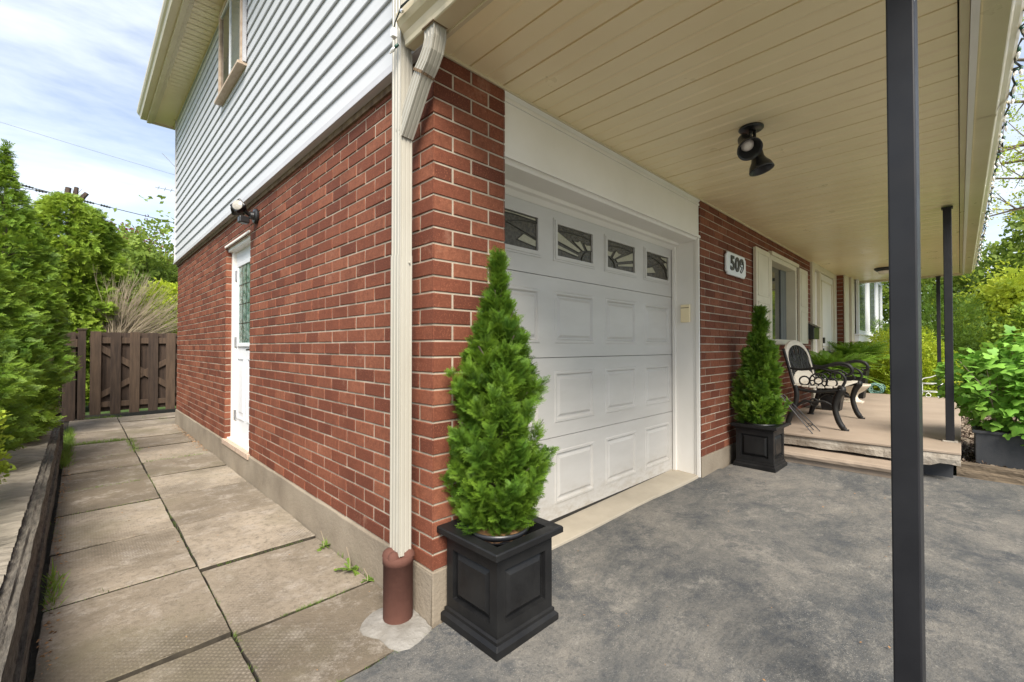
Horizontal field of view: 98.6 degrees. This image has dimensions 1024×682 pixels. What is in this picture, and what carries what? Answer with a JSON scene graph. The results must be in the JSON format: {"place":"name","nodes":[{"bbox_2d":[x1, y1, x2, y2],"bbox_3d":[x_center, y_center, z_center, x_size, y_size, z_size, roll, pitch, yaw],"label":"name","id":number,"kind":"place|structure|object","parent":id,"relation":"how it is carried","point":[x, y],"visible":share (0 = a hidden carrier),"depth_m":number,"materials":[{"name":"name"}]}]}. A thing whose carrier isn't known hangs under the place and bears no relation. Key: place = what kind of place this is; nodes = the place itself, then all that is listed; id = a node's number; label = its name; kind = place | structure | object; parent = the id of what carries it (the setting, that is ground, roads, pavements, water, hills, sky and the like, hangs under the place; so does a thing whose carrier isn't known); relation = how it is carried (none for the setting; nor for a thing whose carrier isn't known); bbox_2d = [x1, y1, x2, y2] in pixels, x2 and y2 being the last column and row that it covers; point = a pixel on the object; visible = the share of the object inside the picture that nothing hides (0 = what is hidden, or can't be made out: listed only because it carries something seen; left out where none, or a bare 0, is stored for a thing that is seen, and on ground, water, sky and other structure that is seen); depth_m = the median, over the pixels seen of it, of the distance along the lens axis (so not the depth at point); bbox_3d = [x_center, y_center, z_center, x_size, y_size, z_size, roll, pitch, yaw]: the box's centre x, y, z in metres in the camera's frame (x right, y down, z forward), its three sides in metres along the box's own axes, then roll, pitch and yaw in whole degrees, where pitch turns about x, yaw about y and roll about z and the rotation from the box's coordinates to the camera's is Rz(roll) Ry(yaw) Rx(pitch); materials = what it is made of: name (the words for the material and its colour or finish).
{"place":"outdoors","nodes":[
{"label":"outdoors","id":0,"kind":"place"},
{"bbox_2d":[1,122,173,174],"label":"power line","id":1,"kind":"object","parent":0,"point":[86,148],"visible":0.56,"depth_m":18.37,"materials":[{"name":"black metal"}]},
{"bbox_2d":[22,184,172,222],"bbox_3d":[-17.176,-5.617,15.461,13.042,1.926,0.110,1,-1,-40],"label":"power line","id":2,"kind":"object","parent":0,"point":[90,202],"visible":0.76,"depth_m":16.62,"materials":[{"name":"grey metal"}]},
{"bbox_2d":[33,412,393,681],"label":"path","id":3,"kind":"structure","parent":0,"point":[135,628],"depth_m":2.12,"materials":[{"name":"grey concrete"}]},
{"bbox_2d":[32,426,206,680],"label":"leaf litter","id":4,"kind":"object","parent":3,"relation":"on","point":[43,655],"visible":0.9,"depth_m":2.29,"materials":[{"name":"plant"}]},
{"bbox_2d":[39,415,366,611],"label":"grass","id":5,"kind":"structure","parent":3,"relation":"on","point":[68,445],"depth_m":4.28,"materials":[{"name":"green plant"}]},
{"bbox_2d":[69,453,428,681],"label":"moss","id":6,"kind":"object","parent":3,"relation":"on","point":[332,596],"visible":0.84,"depth_m":2.02,"materials":[{"name":"green plant"}]},
{"bbox_2d":[317,532,328,550],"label":"dandelion weed","id":7,"kind":"object","parent":3,"relation":"on","point":[323,546],"visible":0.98,"depth_m":2.47,"materials":[{"name":"green plant"}]},
{"bbox_2d":[334,547,359,575],"bbox_3d":[-0.810,1.102,2.220,0.139,0.118,0.135,0,-1,22],"label":"dandelion weed","id":8,"kind":"object","parent":3,"relation":"on","point":[348,566],"visible":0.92,"depth_m":2.22,"materials":[{"name":"green plant"}]},
{"bbox_2d":[361,569,373,582],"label":"dandelion weed","id":9,"kind":"object","parent":3,"relation":"on","point":[370,578],"visible":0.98,"depth_m":2.12,"materials":[{"name":"green plant"}]},
{"bbox_2d":[67,452,1019,680],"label":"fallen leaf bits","id":10,"kind":"object","parent":3,"relation":"on","point":[596,574],"visible":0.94,"depth_m":2.20,"materials":[{"name":"plant"}]},
{"bbox_2d":[0,0,1023,323],"label":"sky","id":11,"kind":"structure","parent":0,"point":[72,72],"materials":[{"name":"white"}]},
{"bbox_2d":[58,387,999,475],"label":"ground","id":12,"kind":"structure","parent":0,"point":[144,409],"depth_m":8.17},
{"bbox_2d":[0,420,63,681],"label":"retaining wall","id":13,"kind":"structure","parent":12,"relation":"on","point":[28,488],"depth_m":2.03,"materials":[{"name":"wood"}]},
{"bbox_2d":[0,252,76,443],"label":"hedge cedar","id":14,"kind":"object","parent":12,"relation":"on","point":[15,311],"visible":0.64,"depth_m":3.81,"materials":[{"name":"green plant"}]},
{"bbox_2d":[0,204,78,397],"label":"broad cedar","id":15,"kind":"object","parent":12,"relation":"on","point":[71,314],"visible":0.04,"depth_m":7.66,"materials":[{"name":"green plant"}]},
{"bbox_2d":[0,138,81,410],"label":"hedge cedar","id":16,"kind":"object","parent":12,"relation":"on","point":[31,240],"visible":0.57,"depth_m":5.29,"materials":[{"name":"green plant"}]},
{"bbox_2d":[8,190,134,406],"bbox_3d":[-8.381,-0.643,8.198,2.226,4.353,2.214,1,-1,-44],"label":"broad cedar","id":17,"kind":"object","parent":12,"relation":"on","point":[102,245],"visible":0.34,"depth_m":8.03,"materials":[{"name":"green plant"}]},
{"bbox_2d":[57,187,88,217],"bbox_3d":[-15.228,-2.011,15.256,0.758,6.690,0.472,4,-4,-78],"label":"pollarded trunk","id":18,"kind":"object","parent":12,"relation":"on","point":[76,191],"visible":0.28,"depth_m":15.28,"materials":[{"name":"brown wood"}]},
{"bbox_2d":[23,188,49,192],"bbox_3d":[-18.996,-5.515,13.601,8.080,0.783,0.106,0,-1,-29],"label":"power line","id":19,"kind":"object","parent":18,"relation":"attached to","point":[39,190],"visible":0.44,"depth_m":15.12,"materials":[{"name":"grey metal"}]},
{"bbox_2d":[62,195,177,319],"bbox_3d":[-9.757,-1.066,11.662,3.711,4.911,5.356,0,-1,15],"label":"leafy tree","id":20,"kind":"object","parent":12,"relation":"on","point":[147,263],"visible":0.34,"depth_m":11.00,"materials":[{"name":"green plant"}]},
{"bbox_2d":[74,265,177,332],"bbox_3d":[-7.209,-0.630,8.617,1.954,1.548,1.305,1,-1,-44],"label":"bare shrub","id":21,"kind":"object","parent":12,"relation":"on","point":[119,322],"visible":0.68,"depth_m":8.44,"materials":[{"name":"brown plant"}]},
{"bbox_2d":[26,408,236,681],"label":"path bed","id":22,"kind":"object","parent":12,"relation":"on","point":[31,672],"visible":0.09,"depth_m":2.47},
{"bbox_2d":[31,328,87,421],"bbox_3d":[-7.454,0.525,6.132,2.210,1.460,0.145,1,-1,-44],"label":"fence","id":23,"kind":"object","parent":22,"relation":"on","point":[73,399],"visible":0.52,"depth_m":6.80,"materials":[{"name":"brown wood"}]},
{"bbox_2d":[88,331,176,414],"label":"gate","id":24,"kind":"structure","parent":23,"relation":"attached to","point":[133,371],"depth_m":7.27,"materials":[{"name":"brown wood"}]},
{"bbox_2d":[93,214,172,315],"bbox_3d":[-11.704,-1.365,14.048,5.276,5.570,4.205,0,-1,-2],"label":"red maple","id":25,"kind":"object","parent":12,"relation":"on","point":[144,241],"depth_m":14.18,"materials":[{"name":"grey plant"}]},
{"bbox_2d":[131,277,177,333],"bbox_3d":[-7.374,-0.074,9.774,1.944,2.665,1.822,1,-1,-44],"label":"lime shrub","id":26,"kind":"object","parent":12,"relation":"on","point":[173,288],"visible":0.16,"depth_m":9.44,"materials":[{"name":"green plant"}]},
{"bbox_2d":[137,0,1023,681],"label":"brick house","id":27,"kind":"structure","parent":12,"relation":"on","point":[581,164],"depth_m":2.56,"materials":[{"name":"brick"}]},
{"bbox_2d":[214,0,249,106],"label":"window","id":28,"kind":"structure","parent":27,"relation":"in","point":[232,39],"depth_m":4.09,"materials":[{"name":"beige wood"}]},
{"bbox_2d":[233,245,250,443],"bbox_3d":[-2.486,0.024,4.108,0.109,1.855,0.875,1,-1,-44],"label":"side door","id":29,"kind":"structure","parent":27,"relation":"in","point":[241,275],"depth_m":4.19,"materials":[{"name":"white glass"}]},
{"bbox_2d":[230,198,258,224],"bbox_3d":[-2.189,-1.045,3.571,0.191,0.198,0.249,1,-1,-44],"label":"flood light","id":30,"kind":"object","parent":27,"relation":"attached to","point":[238,207],"visible":1,"depth_m":3.53,"materials":[{"name":"black metal"}]},
{"bbox_2d":[504,194,672,522],"bbox_3d":[0.565,0.112,3.043,2.292,2.100,0.070,1,-1,-44],"label":"garage door","id":31,"kind":"structure","parent":27,"relation":"in","point":[595,300],"depth_m":2.99,"materials":[{"name":"white metal"}]},
{"bbox_2d":[680,304,689,321],"bbox_3d":[1.470,-0.234,3.733,0.024,0.150,0.080,1,-1,-44],"label":"keypad","id":32,"kind":"object","parent":27,"relation":"attached to","point":[685,312],"visible":1,"depth_m":3.72,"materials":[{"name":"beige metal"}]},
{"bbox_2d":[389,0,1023,266],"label":"gutter","id":33,"kind":"object","parent":27,"relation":"attached to","point":[1019,68],"visible":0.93,"depth_m":2.36,"materials":[{"name":"grey metal"}]},
{"bbox_2d":[725,251,745,278],"bbox_3d":[2.132,-0.717,4.191,0.510,0.210,0.030,1,-1,-44],"label":"number plate","id":34,"kind":"object","parent":27,"relation":"attached to","point":[735,265],"visible":1,"depth_m":4.14,"materials":[{"name":"white"}]},
{"bbox_2d":[737,122,774,176],"bbox_3d":[1.349,-1.072,2.452,0.257,0.251,0.163,1,-1,-44],"label":"ceiling light","id":35,"kind":"object","parent":27,"relation":"attached to","point":[750,147],"visible":1,"depth_m":2.44,"materials":[{"name":"black metal"}]},
{"bbox_2d":[768,251,798,344],"bbox_3d":[3.267,-0.480,5.415,1.180,1.050,0.205,1,-1,-44],"label":"window","id":36,"kind":"structure","parent":27,"relation":"in","point":[783,271],"depth_m":5.63,"materials":[{"name":"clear glass"}]},
{"bbox_2d":[808,323,820,338],"bbox_3d":[4.237,-0.139,6.192,0.340,0.230,0.120,1,-1,-44],"label":"mailbox","id":37,"kind":"object","parent":27,"relation":"attached to","point":[813,331],"visible":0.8,"depth_m":6.09,"materials":[{"name":"black metal"}]},
{"bbox_2d":[821,274,832,378],"bbox_3d":[5.116,-0.069,7.124,0.980,1.955,0.132,1,-1,-44],"label":"front door","id":38,"kind":"structure","parent":27,"relation":"in","point":[826,283],"depth_m":7.15,"materials":[{"name":"white paint"}]},
{"bbox_2d":[854,279,882,341],"bbox_3d":[7.519,-0.722,9.261,3.770,1.500,0.165,1,-1,-44],"label":"bay window","id":39,"kind":"structure","parent":27,"relation":"in","point":[868,295],"depth_m":8.80,"materials":[{"name":"white glass"}]},
{"bbox_2d":[867,383,885,393],"bbox_3d":[6.666,0.872,8.069,0.494,0.213,0.251,1,-1,-44],"label":"garden hose","id":40,"kind":"object","parent":27,"relation":"attached to","point":[882,388],"visible":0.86,"depth_m":8.04,"materials":[{"name":"teal rubber"}]},
{"bbox_2d":[874,267,888,273],"bbox_3d":[5.802,-1.088,6.853,0.260,0.100,0.260,1,-1,-44],"label":"ceiling light","id":41,"kind":"object","parent":27,"relation":"attached to","point":[882,270],"visible":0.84,"depth_m":6.80,"materials":[{"name":"black metal"}]},
{"bbox_2d":[552,469,698,549],"bbox_3d":[0.694,1.155,2.966,2.292,0.125,0.230,1,-1,-44],"label":"driveway apron","id":42,"kind":"object","parent":12,"relation":"on","point":[587,520],"visible":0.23,"depth_m":2.99,"materials":[{"name":"concrete"}]},
{"bbox_2d":[809,349,882,384],"bbox_3d":[4.141,0.330,5.728,1.088,0.440,1.139,1,-1,-44],"label":"fern","id":43,"kind":"object","parent":12,"relation":"on","point":[825,357],"visible":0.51,"depth_m":5.59,"materials":[{"name":"plant"}]},
{"bbox_2d":[828,339,889,366],"bbox_3d":[5.538,0.210,7.106,1.101,0.487,1.106,0,-1,-11],"label":"fern","id":44,"kind":"object","parent":12,"relation":"on","point":[846,349],"visible":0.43,"depth_m":6.95,"materials":[{"name":"plant"}]},
{"bbox_2d":[781,393,960,477],"bbox_3d":[4.709,1.072,5.667,5.380,0.352,1.498,1,-1,-44],"label":"porch","id":45,"kind":"object","parent":12,"relation":"on","point":[862,446],"visible":0.59,"depth_m":4.07,"materials":[{"name":"concrete"}]},
{"bbox_2d":[781,395,819,433],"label":"wire stakes","id":46,"kind":"object","parent":45,"relation":"on","point":[801,416],"visible":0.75,"depth_m":4.31,"materials":[{"name":"black metal"}]},
{"bbox_2d":[782,340,869,430],"bbox_3d":[3.454,0.437,4.841,1.098,0.897,0.632,1,-1,-44],"label":"garden bench","id":47,"kind":"object","parent":45,"relation":"on","point":[801,368],"visible":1,"depth_m":4.69,"materials":[{"name":"metal"}]},
{"bbox_2d":[820,386,845,410],"bbox_3d":[4.173,0.716,5.746,0.294,0.360,0.294,1,-1,-44],"label":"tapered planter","id":48,"kind":"object","parent":45,"relation":"on","point":[829,399],"visible":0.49,"depth_m":5.69,"materials":[{"name":"black plastic"}]},
{"bbox_2d":[842,366,870,398],"bbox_3d":[5.558,0.666,7.149,0.384,0.500,0.384,1,-1,-44],"label":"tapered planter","id":49,"kind":"object","parent":45,"relation":"on","point":[861,395],"visible":0.27,"depth_m":7.00,"materials":[{"name":"black plastic"}]},
{"bbox_2d":[844,383,870,403],"bbox_3d":[5.057,0.770,6.516,0.400,0.276,0.400,1,-1,-44],"label":"garden urn","id":50,"kind":"object","parent":45,"relation":"on","point":[864,387],"visible":0.59,"depth_m":6.43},
{"bbox_2d":[855,316,889,391],"bbox_3d":[7.556,0.433,9.308,1.429,1.942,1.399,1,-1,-44],"label":"round bush","id":51,"kind":"object","parent":12,"relation":"on","point":[877,329],"visible":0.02,"depth_m":9.15,"materials":[{"name":"plant"}]},
{"bbox_2d":[881,282,934,327],"bbox_3d":[16.140,-2.330,22.183,5.518,7.791,7.565,1,-1,-44],"label":"distant tree","id":52,"kind":"object","parent":12,"relation":"on","point":[885,295],"depth_m":20.23,"materials":[{"name":"green plant"}]},
{"bbox_2d":[860,326,963,396],"bbox_3d":[7.435,0.512,8.301,1.285,1.755,1.626,0,-1,-24],"label":"round bush","id":53,"kind":"object","parent":12,"relation":"on","point":[929,365],"visible":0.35,"depth_m":8.09,"materials":[{"name":"green plant"}]},
{"bbox_2d":[879,284,1005,401],"bbox_3d":[9.193,0.237,9.671,2.244,3.026,3.005,1,-1,-44],"label":"round bush","id":54,"kind":"object","parent":12,"relation":"on","point":[964,340],"visible":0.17,"depth_m":9.22,"materials":[{"name":"green plant"}]},
{"bbox_2d":[882,237,1023,338],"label":"distant tree","id":55,"kind":"object","parent":12,"relation":"on","point":[959,282],"visible":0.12,"depth_m":19.10,"materials":[{"name":"green plant"}]},
{"bbox_2d":[921,247,1023,375],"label":"lime maple","id":56,"kind":"object","parent":12,"relation":"on","point":[1004,294],"visible":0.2,"depth_m":10.23,"materials":[{"name":"green plant"}]},
{"bbox_2d":[961,416,1014,459],"bbox_3d":[7.052,1.047,4.125,5.400,0.024,4.000,1,-1,-44],"label":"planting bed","id":57,"kind":"object","parent":12,"relation":"on","point":[971,430],"depth_m":5.23,"materials":[{"name":"brown soil"}]},
{"bbox_2d":[961,407,1021,469],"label":"bark mulch","id":58,"kind":"object","parent":57,"relation":"on","point":[968,455],"visible":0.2,"depth_m":4.49,"materials":[{"name":"brown wood"}]},
{"bbox_2d":[972,426,1023,469],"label":"trough planter","id":59,"kind":"object","parent":57,"relation":"on","point":[995,448],"visible":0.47,"depth_m":3.58,"materials":[{"name":"plastic"}]},
{"bbox_2d":[930,325,1023,445],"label":"leafy bush","id":60,"kind":"object","parent":59,"relation":"in","point":[1004,367],"visible":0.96,"depth_m":3.69,"materials":[{"name":"green plant"}]},
{"bbox_2d":[960,190,1023,304],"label":"distant tree","id":61,"kind":"object","parent":12,"relation":"on","point":[1017,238],"visible":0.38,"depth_m":16.36,"materials":[{"name":"green plant"}]},
{"bbox_2d":[974,301,1023,371],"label":"leafy shrub","id":62,"kind":"object","parent":12,"relation":"on","point":[1016,321],"visible":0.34,"depth_m":8.14,"materials":[{"name":"green plant"}]},
{"bbox_2d":[986,17,1023,228],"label":"spreading tree","id":63,"kind":"object","parent":12,"relation":"on","point":[1005,149],"visible":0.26,"depth_m":8.63,"materials":[{"name":"green plant"}]},
{"bbox_2d":[342,462,1023,681],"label":"driveway","id":64,"kind":"structure","parent":0,"point":[738,559],"depth_m":1.97,"materials":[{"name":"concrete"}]},
{"bbox_2d":[437,516,562,661],"bbox_3d":[-0.052,0.950,1.806,0.372,0.383,0.372,1,-1,-44],"label":"planter box","id":65,"kind":"object","parent":64,"relation":"on","point":[498,606],"visible":0.88,"depth_m":1.69,"materials":[{"name":"black plastic"}]},
{"bbox_2d":[439,246,559,546],"bbox_3d":[-0.057,0.320,1.823,0.485,1.430,0.495,0,-1,-18],"label":"potted cedar","id":66,"kind":"object","parent":65,"relation":"in","point":[500,465],"visible":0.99,"depth_m":1.72,"materials":[{"name":"plant"}]},
{"bbox_2d":[731,420,788,472],"bbox_3d":[2.245,0.931,3.985,0.372,0.383,0.372,1,-1,-43],"label":"planter box","id":67,"kind":"object","parent":64,"relation":"on","point":[759,447],"visible":0.96,"depth_m":3.88,"materials":[{"name":"black plastic"}]},
{"bbox_2d":[730,304,791,426],"bbox_3d":[2.248,0.342,3.989,0.486,1.357,0.502,1,-1,-44],"label":"potted cedar","id":68,"kind":"object","parent":67,"relation":"in","point":[756,400],"visible":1,"depth_m":3.92,"materials":[{"name":"plant"}]},
{"bbox_2d":[957,462,1023,485],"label":"timber edging","id":69,"kind":"object","parent":64,"relation":"on","point":[990,473],"visible":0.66,"depth_m":3.48,"materials":[{"name":"brown wood"}]},
{"bbox_2d":[922,375,942,397],"bbox_3d":[6.880,0.702,7.172,0.233,0.436,0.371,1,-1,-44],"label":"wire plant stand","id":70,"kind":"object","parent":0,"point":[931,383],"visible":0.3,"depth_m":7.17,"materials":[{"name":"white metal"}]},
{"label":"garden bed","id":71,"kind":"structure","parent":0,"visible":0},
{"bbox_2d":[0,410,15,483],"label":"golden shrub","id":72,"kind":"object","parent":71,"relation":"on","point":[5,465],"visible":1,"depth_m":2.35,"materials":[{"name":"green plant"}]},
{"bbox_2d":[0,330,48,458],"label":"hedge cedar","id":73,"kind":"object","parent":71,"relation":"on","point":[9,393],"visible":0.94,"depth_m":2.97,"materials":[{"name":"green plant"}]}
]}

